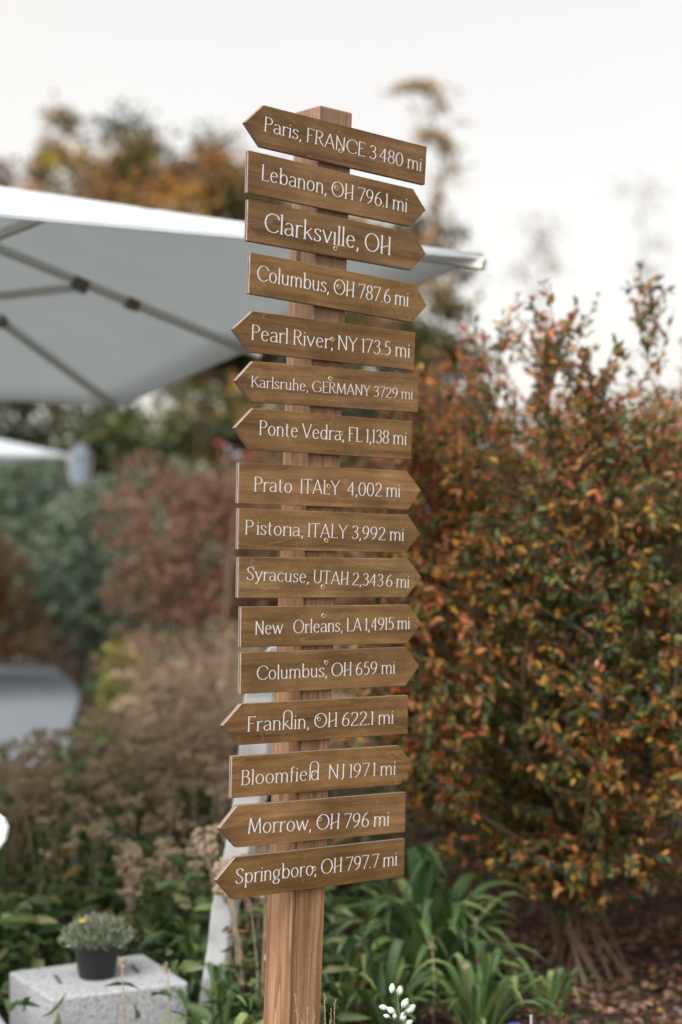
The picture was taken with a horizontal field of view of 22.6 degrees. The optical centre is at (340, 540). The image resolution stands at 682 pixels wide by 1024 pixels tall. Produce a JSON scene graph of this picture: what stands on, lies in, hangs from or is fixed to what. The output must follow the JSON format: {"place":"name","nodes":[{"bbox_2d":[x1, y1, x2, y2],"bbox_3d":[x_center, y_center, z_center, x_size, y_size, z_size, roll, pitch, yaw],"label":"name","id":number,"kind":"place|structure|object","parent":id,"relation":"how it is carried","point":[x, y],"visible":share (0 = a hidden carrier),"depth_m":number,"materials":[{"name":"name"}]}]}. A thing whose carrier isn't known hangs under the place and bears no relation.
{"place":"outdoors","nodes":[
{"label":"outdoors","id":0,"kind":"place"},
{"bbox_2d":[0,814,9,848],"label":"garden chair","id":1,"kind":"object","parent":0,"point":[4,828],"visible":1,"depth_m":3.04,"materials":[{"name":"white paint"}]},
{"bbox_2d":[0,657,78,832],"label":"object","id":2,"kind":"structure","parent":0,"point":[37,698],"depth_m":14.61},
{"bbox_2d":[30,734,627,840],"bbox_3d":[-0.086,1.296,9.700,3.110,0.423,3.155,0,0,0],"label":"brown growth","id":3,"kind":"object","parent":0,"point":[427,831],"visible":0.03,"depth_m":8.38,"materials":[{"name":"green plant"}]},
{"bbox_2d":[0,611,681,1023],"bbox_3d":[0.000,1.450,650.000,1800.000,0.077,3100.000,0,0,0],"label":"ground","id":4,"kind":"structure","parent":0,"point":[80,681],"depth_m":6.19,"materials":[{"name":"soil"}]},
{"bbox_2d":[0,477,41,628],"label":"blue green shrub","id":5,"kind":"object","parent":4,"relation":"on","point":[16,510],"visible":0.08,"depth_m":22.44,"materials":[{"name":"green plant"}]},
{"bbox_2d":[0,833,45,895],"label":"strap leaved plant","id":6,"kind":"object","parent":4,"relation":"on","point":[7,845],"visible":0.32,"depth_m":6.56,"materials":[{"name":"green plant"}]},
{"bbox_2d":[0,784,47,907],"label":"dried flower plant","id":7,"kind":"object","parent":4,"relation":"on","point":[27,792],"visible":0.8,"depth_m":6.42,"materials":[{"name":"brown plant"}]},
{"bbox_2d":[0,740,53,891],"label":"dried flower plant","id":8,"kind":"object","parent":4,"relation":"on","point":[41,759],"visible":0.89,"depth_m":6.58,"materials":[{"name":"brown plant"}]},
{"bbox_2d":[0,530,56,665],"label":"orange red shrub","id":9,"kind":"object","parent":4,"relation":"on","point":[8,591],"visible":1,"depth_m":17.27,"materials":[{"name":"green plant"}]},
{"bbox_2d":[0,759,67,890],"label":"dried flower plant","id":10,"kind":"object","parent":4,"relation":"on","point":[59,767],"visible":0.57,"depth_m":7.00,"materials":[{"name":"brown plant"}]},
{"bbox_2d":[0,401,71,511],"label":"dark evergreen","id":11,"kind":"object","parent":4,"relation":"on","point":[8,429],"visible":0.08,"depth_m":26.23,"materials":[{"name":"green plant"}]},
{"bbox_2d":[0,440,72,463],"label":"market umbrella","id":12,"kind":"object","parent":4,"relation":"on","point":[11,452],"visible":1,"depth_m":14.60,"materials":[{"name":"white fabric"}]},
{"bbox_2d":[4,728,87,850],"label":"dried flower plant","id":13,"kind":"object","parent":4,"relation":"on","point":[55,745],"visible":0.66,"depth_m":7.37,"materials":[{"name":"brown plant"}]},
{"bbox_2d":[0,621,104,669],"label":"edging plant","id":14,"kind":"object","parent":4,"relation":"on","point":[57,651],"visible":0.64,"depth_m":18.88,"materials":[{"name":"green plant"}]},
{"bbox_2d":[10,762,103,904],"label":"dried flower plant","id":15,"kind":"object","parent":4,"relation":"on","point":[95,766],"visible":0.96,"depth_m":6.36,"materials":[{"name":"brown plant"}]},
{"bbox_2d":[37,815,112,921],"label":"dried flower plant","id":16,"kind":"object","parent":4,"relation":"on","point":[100,831],"visible":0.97,"depth_m":5.99,"materials":[{"name":"brown plant"}]},
{"bbox_2d":[0,89,153,429],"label":"autumn tree","id":17,"kind":"object","parent":4,"relation":"on","point":[48,156],"visible":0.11,"depth_m":44.25,"materials":[{"name":"orange plant"}]},
{"bbox_2d":[67,444,92,673],"bbox_3d":[-2.846,0.247,18.600,0.300,2.605,0.260,0,0,0],"label":"garden lantern","id":18,"kind":"object","parent":4,"relation":"on","point":[79,465],"visible":0.59,"depth_m":18.54,"materials":[{"name":"grey metal"}]},
{"bbox_2d":[0,401,160,511],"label":"dark evergreen","id":19,"kind":"object","parent":4,"relation":"on","point":[88,415],"visible":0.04,"depth_m":26.00,"materials":[{"name":"green plant"}]},
{"bbox_2d":[0,400,165,635],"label":"dark evergreen","id":20,"kind":"object","parent":4,"relation":"on","point":[53,410],"visible":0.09,"depth_m":25.94,"materials":[{"name":"green plant"}]},
{"bbox_2d":[21,804,150,910],"bbox_3d":[-1.011,1.244,6.693,0.524,0.428,0.601,0,0,9],"label":"strap leaved plant","id":21,"kind":"object","parent":4,"relation":"on","point":[111,815],"visible":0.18,"depth_m":6.67,"materials":[{"name":"green plant"}]},
{"bbox_2d":[56,789,127,911],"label":"dried flower plant","id":22,"kind":"object","parent":4,"relation":"on","point":[68,819],"visible":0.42,"depth_m":6.72,"materials":[{"name":"brown plant"}]},
{"bbox_2d":[66,734,120,828],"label":"dried flower plant","id":23,"kind":"object","parent":4,"relation":"on","point":[84,740],"visible":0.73,"depth_m":7.36,"materials":[{"name":"brown plant"}]},
{"bbox_2d":[9,954,187,1023],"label":"granite block","id":24,"kind":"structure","parent":4,"relation":"on","point":[45,989],"depth_m":4.84,"materials":[{"name":"grey stone"}]},
{"bbox_2d":[57,910,137,980],"bbox_3d":[-0.706,1.169,4.954,0.230,0.192,0.230,0,0,0],"label":"flower pot","id":25,"kind":"object","parent":24,"relation":"on","point":[95,941],"visible":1,"depth_m":4.90,"materials":[{"name":"black plastic"}]},
{"bbox_2d":[81,660,127,704],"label":"edging plant","id":26,"kind":"object","parent":4,"relation":"on","point":[91,681],"visible":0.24,"depth_m":14.88,"materials":[{"name":"green plant"}]},
{"bbox_2d":[66,692,146,758],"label":"shrub","id":27,"kind":"object","parent":4,"relation":"on","point":[100,718],"visible":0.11,"depth_m":10.24,"materials":[{"name":"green plant"}]},
{"bbox_2d":[0,450,218,655],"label":"blue green shrub","id":28,"kind":"object","parent":4,"relation":"on","point":[12,526],"visible":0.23,"depth_m":21.10,"materials":[{"name":"green plant"}]},
{"bbox_2d":[85,743,159,845],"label":"dried flower plant","id":29,"kind":"object","parent":4,"relation":"on","point":[98,782],"visible":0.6,"depth_m":7.03,"materials":[{"name":"brown plant"}]},
{"bbox_2d":[91,630,163,720],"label":"yellow green shrub","id":30,"kind":"object","parent":4,"relation":"on","point":[116,684],"visible":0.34,"depth_m":10.93,"materials":[{"name":"green plant"}]},
{"bbox_2d":[81,701,177,843],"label":"dried flower plant","id":31,"kind":"object","parent":4,"relation":"on","point":[107,724],"visible":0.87,"depth_m":7.53,"materials":[{"name":"brown plant"}]},
{"bbox_2d":[26,480,236,669],"bbox_3d":[-2.107,0.435,17.459,2.292,2.108,1.850,0,0,0],"label":"blue green shrub","id":32,"kind":"object","parent":4,"relation":"on","point":[82,602],"visible":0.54,"depth_m":17.10,"materials":[{"name":"green plant"}]},
{"bbox_2d":[105,740,163,805],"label":"dried flower plant","id":33,"kind":"object","parent":4,"relation":"on","point":[120,748],"visible":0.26,"depth_m":8.10,"materials":[{"name":"brown plant"}]},
{"bbox_2d":[103,703,171,788],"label":"dried flower plant","id":34,"kind":"object","parent":4,"relation":"on","point":[129,722],"visible":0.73,"depth_m":8.23,"materials":[{"name":"brown plant"}]},
{"bbox_2d":[111,699,164,746],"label":"dried flower plant","id":35,"kind":"object","parent":4,"relation":"on","point":[116,704],"visible":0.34,"depth_m":9.44,"materials":[{"name":"brown plant"}]},
{"bbox_2d":[23,392,255,592],"bbox_3d":[-2.987,-0.346,25.025,3.804,3.748,3.665,0,0,-44],"label":"dark evergreen","id":36,"kind":"object","parent":4,"relation":"on","point":[105,449],"visible":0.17,"depth_m":24.02,"materials":[{"name":"green plant"}]},
{"bbox_2d":[93,737,185,875],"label":"dried flower plant","id":37,"kind":"object","parent":4,"relation":"on","point":[167,755],"visible":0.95,"depth_m":6.65,"materials":[{"name":"brown plant"}]},
{"bbox_2d":[111,668,168,730],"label":"dried flower plant","id":38,"kind":"object","parent":4,"relation":"on","point":[117,674],"visible":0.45,"depth_m":10.51,"materials":[{"name":"brown plant"}]},
{"bbox_2d":[111,836,174,954],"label":"dried flower plant","id":39,"kind":"object","parent":4,"relation":"on","point":[163,843],"visible":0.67,"depth_m":5.87,"materials":[{"name":"brown plant"}]},
{"bbox_2d":[117,849,182,952],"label":"dried flower plant","id":40,"kind":"object","parent":4,"relation":"on","point":[132,883],"visible":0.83,"depth_m":5.77,"materials":[{"name":"brown plant"}]},
{"bbox_2d":[106,793,196,906],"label":"dried flower plant","id":41,"kind":"object","parent":4,"relation":"on","point":[149,819],"visible":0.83,"depth_m":6.35,"materials":[{"name":"brown plant"}]},
{"bbox_2d":[119,693,191,749],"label":"dried flower plant","id":42,"kind":"object","parent":4,"relation":"on","point":[148,720],"visible":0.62,"depth_m":8.93,"materials":[{"name":"brown plant"}]},
{"bbox_2d":[105,676,217,775],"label":"ornamental grass","id":43,"kind":"object","parent":4,"relation":"on","point":[154,713],"depth_m":9.87,"materials":[{"name":"brown plant"}]},
{"bbox_2d":[128,734,200,838],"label":"dried flower plant","id":44,"kind":"object","parent":4,"relation":"on","point":[146,739],"visible":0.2,"depth_m":7.75,"materials":[{"name":"brown plant"}]},
{"bbox_2d":[151,700,195,751],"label":"dried flower plant","id":45,"kind":"object","parent":4,"relation":"on","point":[182,703],"visible":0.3,"depth_m":9.21,"materials":[{"name":"brown plant"}]},
{"bbox_2d":[146,771,202,866],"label":"dried flower plant","id":46,"kind":"object","parent":4,"relation":"on","point":[199,785],"visible":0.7,"depth_m":6.90,"materials":[{"name":"brown plant"}]},
{"bbox_2d":[140,804,211,861],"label":"strap leaved plant","id":47,"kind":"object","parent":4,"relation":"on","point":[185,811],"visible":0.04,"depth_m":7.21,"materials":[{"name":"green plant"}]},
{"bbox_2d":[63,98,291,421],"bbox_3d":[-3.721,-4.250,37.810,6.211,11.518,6.139,0,0,-34],"label":"autumn tree","id":48,"kind":"object","parent":4,"relation":"on","point":[213,185],"visible":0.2,"depth_m":37.37,"materials":[{"name":"orange plant"}]},
{"bbox_2d":[139,742,218,846],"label":"dried flower plant","id":49,"kind":"object","parent":4,"relation":"on","point":[148,762],"visible":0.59,"depth_m":7.16,"materials":[{"name":"brown plant"}]},
{"bbox_2d":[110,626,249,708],"bbox_3d":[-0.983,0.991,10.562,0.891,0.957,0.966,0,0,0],"label":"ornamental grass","id":50,"kind":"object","parent":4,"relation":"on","point":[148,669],"depth_m":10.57,"materials":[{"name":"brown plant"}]},
{"bbox_2d":[153,838,206,927],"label":"dried flower plant","id":51,"kind":"object","parent":4,"relation":"on","point":[190,842],"visible":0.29,"depth_m":6.04,"materials":[{"name":"brown plant"}]},
{"bbox_2d":[148,847,212,960],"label":"dried flower plant","id":52,"kind":"object","parent":4,"relation":"on","point":[172,851],"visible":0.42,"depth_m":5.80,"materials":[{"name":"brown plant"}]},
{"bbox_2d":[139,723,223,834],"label":"dried flower plant","id":53,"kind":"object","parent":4,"relation":"on","point":[202,738],"visible":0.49,"depth_m":7.33,"materials":[{"name":"brown plant"}]},
{"bbox_2d":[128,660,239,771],"bbox_3d":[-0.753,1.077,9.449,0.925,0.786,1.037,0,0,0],"label":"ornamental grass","id":54,"kind":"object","parent":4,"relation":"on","point":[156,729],"depth_m":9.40,"materials":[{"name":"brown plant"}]},
{"bbox_2d":[0,727,368,1023],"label":"green ground cover","id":55,"kind":"object","parent":4,"relation":"on","point":[24,934],"visible":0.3,"depth_m":5.78,"materials":[{"name":"green plant"}]},
{"bbox_2d":[142,679,228,805],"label":"dried flower plant","id":56,"kind":"object","parent":4,"relation":"on","point":[186,715],"visible":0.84,"depth_m":7.95,"materials":[{"name":"brown plant"}]},
{"bbox_2d":[160,713,213,802],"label":"dried flower plant","id":57,"kind":"object","parent":4,"relation":"on","point":[190,731],"visible":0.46,"depth_m":8.72,"materials":[{"name":"brown plant"}]},
{"bbox_2d":[97,370,284,639],"bbox_3d":[-1.917,-0.500,23.906,2.988,4.014,3.087,0,0,0],"label":"yellow tree","id":58,"kind":"object","parent":4,"relation":"on","point":[220,429],"visible":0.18,"depth_m":23.64,"materials":[{"name":"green plant"}]},
{"bbox_2d":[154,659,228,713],"bbox_3d":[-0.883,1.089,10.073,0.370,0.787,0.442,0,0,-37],"label":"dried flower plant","id":59,"kind":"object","parent":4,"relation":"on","point":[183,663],"visible":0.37,"depth_m":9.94,"materials":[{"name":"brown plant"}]},
{"bbox_2d":[120,613,266,716],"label":"ornamental grass","id":60,"kind":"object","parent":4,"relation":"on","point":[208,660],"depth_m":10.05,"materials":[{"name":"beige plant"}]},
{"bbox_2d":[140,648,254,779],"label":"ornamental grass","id":61,"kind":"object","parent":4,"relation":"on","point":[198,687],"depth_m":9.19,"materials":[{"name":"beige plant"}]},
{"bbox_2d":[146,899,260,1000],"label":"strap leaved plant","id":62,"kind":"object","parent":4,"relation":"on","point":[189,949],"visible":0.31,"depth_m":5.34,"materials":[{"name":"green plant"}]},
{"bbox_2d":[177,748,233,894],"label":"dried flower plant","id":63,"kind":"object","parent":4,"relation":"on","point":[222,788],"visible":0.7,"depth_m":6.32,"materials":[{"name":"beige plant"}]},
{"bbox_2d":[184,742,237,809],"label":"dried flower plant","id":64,"kind":"object","parent":4,"relation":"on","point":[228,748],"visible":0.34,"depth_m":7.74,"materials":[{"name":"brown plant"}]},
{"bbox_2d":[199,757,223,808],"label":"dried flower plant","id":65,"kind":"object","parent":4,"relation":"on","point":[206,779],"visible":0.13,"depth_m":7.40,"materials":[{"name":"brown plant"}]},
{"bbox_2d":[187,718,238,760],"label":"dried flower plant","id":66,"kind":"object","parent":4,"relation":"on","point":[220,735],"visible":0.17,"depth_m":8.24,"materials":[{"name":"brown plant"}]},
{"bbox_2d":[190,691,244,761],"bbox_3d":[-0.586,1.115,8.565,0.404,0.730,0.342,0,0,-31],"label":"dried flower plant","id":67,"kind":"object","parent":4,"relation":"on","point":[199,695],"visible":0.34,"depth_m":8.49,"materials":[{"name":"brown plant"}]},
{"bbox_2d":[184,845,256,963],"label":"dried flower plant","id":68,"kind":"object","parent":4,"relation":"on","point":[188,854],"visible":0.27,"depth_m":5.54,"materials":[{"name":"brown plant"}]},
{"bbox_2d":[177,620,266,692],"bbox_3d":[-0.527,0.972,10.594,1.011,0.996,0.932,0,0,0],"label":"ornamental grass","id":69,"kind":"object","parent":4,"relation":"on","point":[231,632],"depth_m":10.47,"materials":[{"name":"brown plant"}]},
{"bbox_2d":[195,1012,255,1023],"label":"strap leaved plant","id":70,"kind":"object","parent":4,"relation":"on","point":[240,1018],"visible":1,"depth_m":4.39,"materials":[{"name":"green plant"}]},
{"bbox_2d":[191,823,266,998],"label":"dried flower plant","id":71,"kind":"object","parent":4,"relation":"on","point":[208,851],"visible":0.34,"depth_m":5.28,"materials":[{"name":"beige plant"}]},
{"bbox_2d":[88,444,371,685],"bbox_3d":[-0.763,0.352,12.587,2.138,2.274,2.005,0,0,0],"label":"red brown shrub","id":72,"kind":"object","parent":4,"relation":"on","point":[213,495],"visible":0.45,"depth_m":12.29,"materials":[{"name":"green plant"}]},
{"bbox_2d":[215,441,255,659],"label":"flowering branch","id":73,"kind":"object","parent":4,"relation":"on","point":[239,459],"visible":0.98,"depth_m":11.29,"materials":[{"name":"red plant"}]},
{"bbox_2d":[197,647,275,1022],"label":"leaning plank","id":74,"kind":"object","parent":4,"relation":"on","point":[218,941],"visible":0.27,"depth_m":4.90,"materials":[{"name":"white paint"}]},
{"bbox_2d":[213,852,267,1020],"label":"dried flower plant","id":75,"kind":"object","parent":4,"relation":"on","point":[217,889],"visible":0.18,"depth_m":4.75,"materials":[{"name":"brown plant"}]},
{"bbox_2d":[161,959,323,1023],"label":"strap leaved plant","id":76,"kind":"object","parent":4,"relation":"on","point":[219,989],"visible":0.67,"depth_m":4.75,"materials":[{"name":"green plant"}]},
{"bbox_2d":[0,186,486,412],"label":"market umbrella","id":77,"kind":"object","parent":4,"relation":"on","point":[114,306],"visible":0.75,"depth_m":6.11,"materials":[{"name":"fabric"}]},
{"bbox_2d":[129,377,373,511],"bbox_3d":[-1.383,-0.712,26.799,3.916,4.429,4.503,0,0,0],"label":"dark evergreen","id":78,"kind":"object","parent":4,"relation":"on","point":[179,388],"visible":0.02,"depth_m":26.18,"materials":[{"name":"green plant"}]},
{"bbox_2d":[225,634,363,747],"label":"ornamental grass","id":79,"kind":"object","parent":4,"relation":"on","point":[336,693],"depth_m":9.95,"materials":[{"name":"brown plant"}]},
{"bbox_2d":[175,215,419,410],"bbox_3d":[-1.311,-3.262,40.078,6.046,9.545,6.316,0,0,31],"label":"autumn tree","id":80,"kind":"object","parent":4,"relation":"on","point":[239,364],"visible":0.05,"depth_m":38.68,"materials":[{"name":"green plant"}]},
{"bbox_2d":[218,451,408,649],"bbox_3d":[-0.258,0.229,14.280,1.747,2.516,1.961,0,0,0],"label":"red brown shrub","id":81,"kind":"object","parent":4,"relation":"on","point":[366,461],"visible":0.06,"depth_m":13.81,"materials":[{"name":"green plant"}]},
{"bbox_2d":[229,364,403,557],"bbox_3d":[-0.046,-0.624,27.843,3.756,4.534,4.154,0,0,0],"label":"dark evergreen","id":82,"kind":"object","parent":4,"relation":"on","point":[347,412],"visible":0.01,"depth_m":27.83,"materials":[{"name":"green plant"}]},
{"bbox_2d":[214,105,426,1023],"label":"signpost","id":83,"kind":"object","parent":4,"relation":"on","point":[308,530],"visible":1,"depth_m":3.62,"materials":[{"name":"brown wood"}]},
{"bbox_2d":[242,930,398,1023],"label":"strap leaved plant","id":84,"kind":"object","parent":4,"relation":"on","point":[351,976],"visible":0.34,"depth_m":4.98,"materials":[{"name":"green plant"}]},
{"bbox_2d":[326,835,404,911],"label":"strap leaved plant","id":85,"kind":"object","parent":4,"relation":"on","point":[360,894],"visible":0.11,"depth_m":6.52,"materials":[{"name":"green plant"}]},
{"bbox_2d":[322,928,470,1023],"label":"strap leaved plant","id":86,"kind":"object","parent":4,"relation":"on","point":[378,997],"visible":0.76,"depth_m":5.00,"materials":[{"name":"green plant"}]},
{"bbox_2d":[379,983,415,1023],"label":"white flower","id":87,"kind":"object","parent":4,"relation":"on","point":[410,1009],"visible":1,"depth_m":3.50,"materials":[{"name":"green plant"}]},
{"bbox_2d":[179,908,619,1023],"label":"green low growth","id":88,"kind":"object","parent":4,"relation":"on","point":[574,1016],"visible":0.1,"depth_m":5.29,"materials":[{"name":"green plant"}]},
{"bbox_2d":[373,742,437,866],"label":"dried flower plant","id":89,"kind":"object","parent":4,"relation":"on","point":[388,836],"visible":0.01,"depth_m":7.46,"materials":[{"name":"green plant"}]},
{"bbox_2d":[333,516,483,694],"bbox_3d":[0.525,0.623,11.500,1.508,1.731,1.452,0,0,-22],"label":"red brown shrub","id":90,"kind":"object","parent":4,"relation":"on","point":[343,600],"visible":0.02,"depth_m":11.50,"materials":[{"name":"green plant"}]},
{"bbox_2d":[343,363,481,508],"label":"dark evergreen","id":91,"kind":"object","parent":4,"relation":"on","point":[365,413],"visible":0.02,"depth_m":29.28,"materials":[{"name":"green plant"}]},
{"bbox_2d":[343,208,508,468],"bbox_3d":[1.281,-2.754,34.893,4.288,8.517,4.542,0,0,0],"label":"olive green tree","id":92,"kind":"object","parent":4,"relation":"on","point":[424,336],"visible":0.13,"depth_m":34.77,"materials":[{"name":"green plant"}]},
{"bbox_2d":[380,74,476,439],"bbox_3d":[1.502,-3.329,30.028,1.651,9.659,1.367,0,0,20],"label":"tall thin tree","id":93,"kind":"object","parent":4,"relation":"on","point":[435,136],"visible":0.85,"depth_m":29.98,"materials":[{"name":"brown plant"}]},
{"bbox_2d":[323,843,544,997],"bbox_3d":[0.268,1.209,5.413,0.733,0.503,0.811,0,0,0],"label":"strap leaved plant","id":94,"kind":"object","parent":4,"relation":"on","point":[421,912],"visible":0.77,"depth_m":5.35,"materials":[{"name":"green plant"}]},
{"bbox_2d":[335,308,593,896],"bbox_3d":[0.586,0.271,7.000,1.210,2.449,1.146,0,0,39],"label":"autumn shrub","id":95,"kind":"object","parent":4,"relation":"on","point":[436,393],"visible":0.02,"depth_m":6.96,"materials":[{"name":"orange plant"}]},
{"bbox_2d":[409,939,561,1023],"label":"strap leaved plant","id":96,"kind":"object","parent":4,"relation":"on","point":[486,993],"visible":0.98,"depth_m":4.95,"materials":[{"name":"green plant"}]},
{"bbox_2d":[326,824,681,1023],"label":"leaf litter","id":97,"kind":"object","parent":4,"relation":"on","point":[669,994],"visible":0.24,"depth_m":5.95,"materials":[{"name":"plant"}]},
{"bbox_2d":[330,260,681,986],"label":"autumn shrub","id":98,"kind":"object","parent":4,"relation":"on","point":[598,558],"visible":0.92,"depth_m":5.37,"materials":[{"name":"orange plant"}]},
{"bbox_2d":[380,497,665,806],"bbox_3d":[1.126,0.558,8.380,1.559,1.877,1.697,0,0,-40],"label":"autumn shrub","id":99,"kind":"object","parent":4,"relation":"on","point":[554,698],"depth_m":8.01,"materials":[{"name":"orange plant"}]},
{"bbox_2d":[498,210,576,417],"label":"bare twig tree","id":100,"kind":"object","parent":4,"relation":"on","point":[539,256],"visible":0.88,"depth_m":41.98,"materials":[{"name":"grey plant"}]},
{"bbox_2d":[507,958,589,1021],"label":"strap leaved plant","id":101,"kind":"object","parent":4,"relation":"on","point":[556,979],"visible":0.8,"depth_m":5.17,"materials":[{"name":"green plant"}]},
{"bbox_2d":[602,168,673,413],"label":"bare twig tree","id":102,"kind":"object","parent":4,"relation":"on","point":[663,248],"visible":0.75,"depth_m":49.99,"materials":[{"name":"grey plant"}]},
{"bbox_2d":[608,382,681,480],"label":"dark evergreen","id":103,"kind":"object","parent":4,"relation":"on","point":[668,395],"visible":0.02,"depth_m":28.33,"materials":[{"name":"green plant"}]},
{"bbox_2d":[629,338,681,815],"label":"autumn shrub","id":104,"kind":"object","parent":4,"relation":"on","point":[676,404],"visible":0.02,"depth_m":6.68,"materials":[{"name":"orange plant"}]},
{"bbox_2d":[0,0,681,456],"label":"sky","id":105,"kind":"structure","parent":0,"point":[563,98],"materials":[{"name":"white"}]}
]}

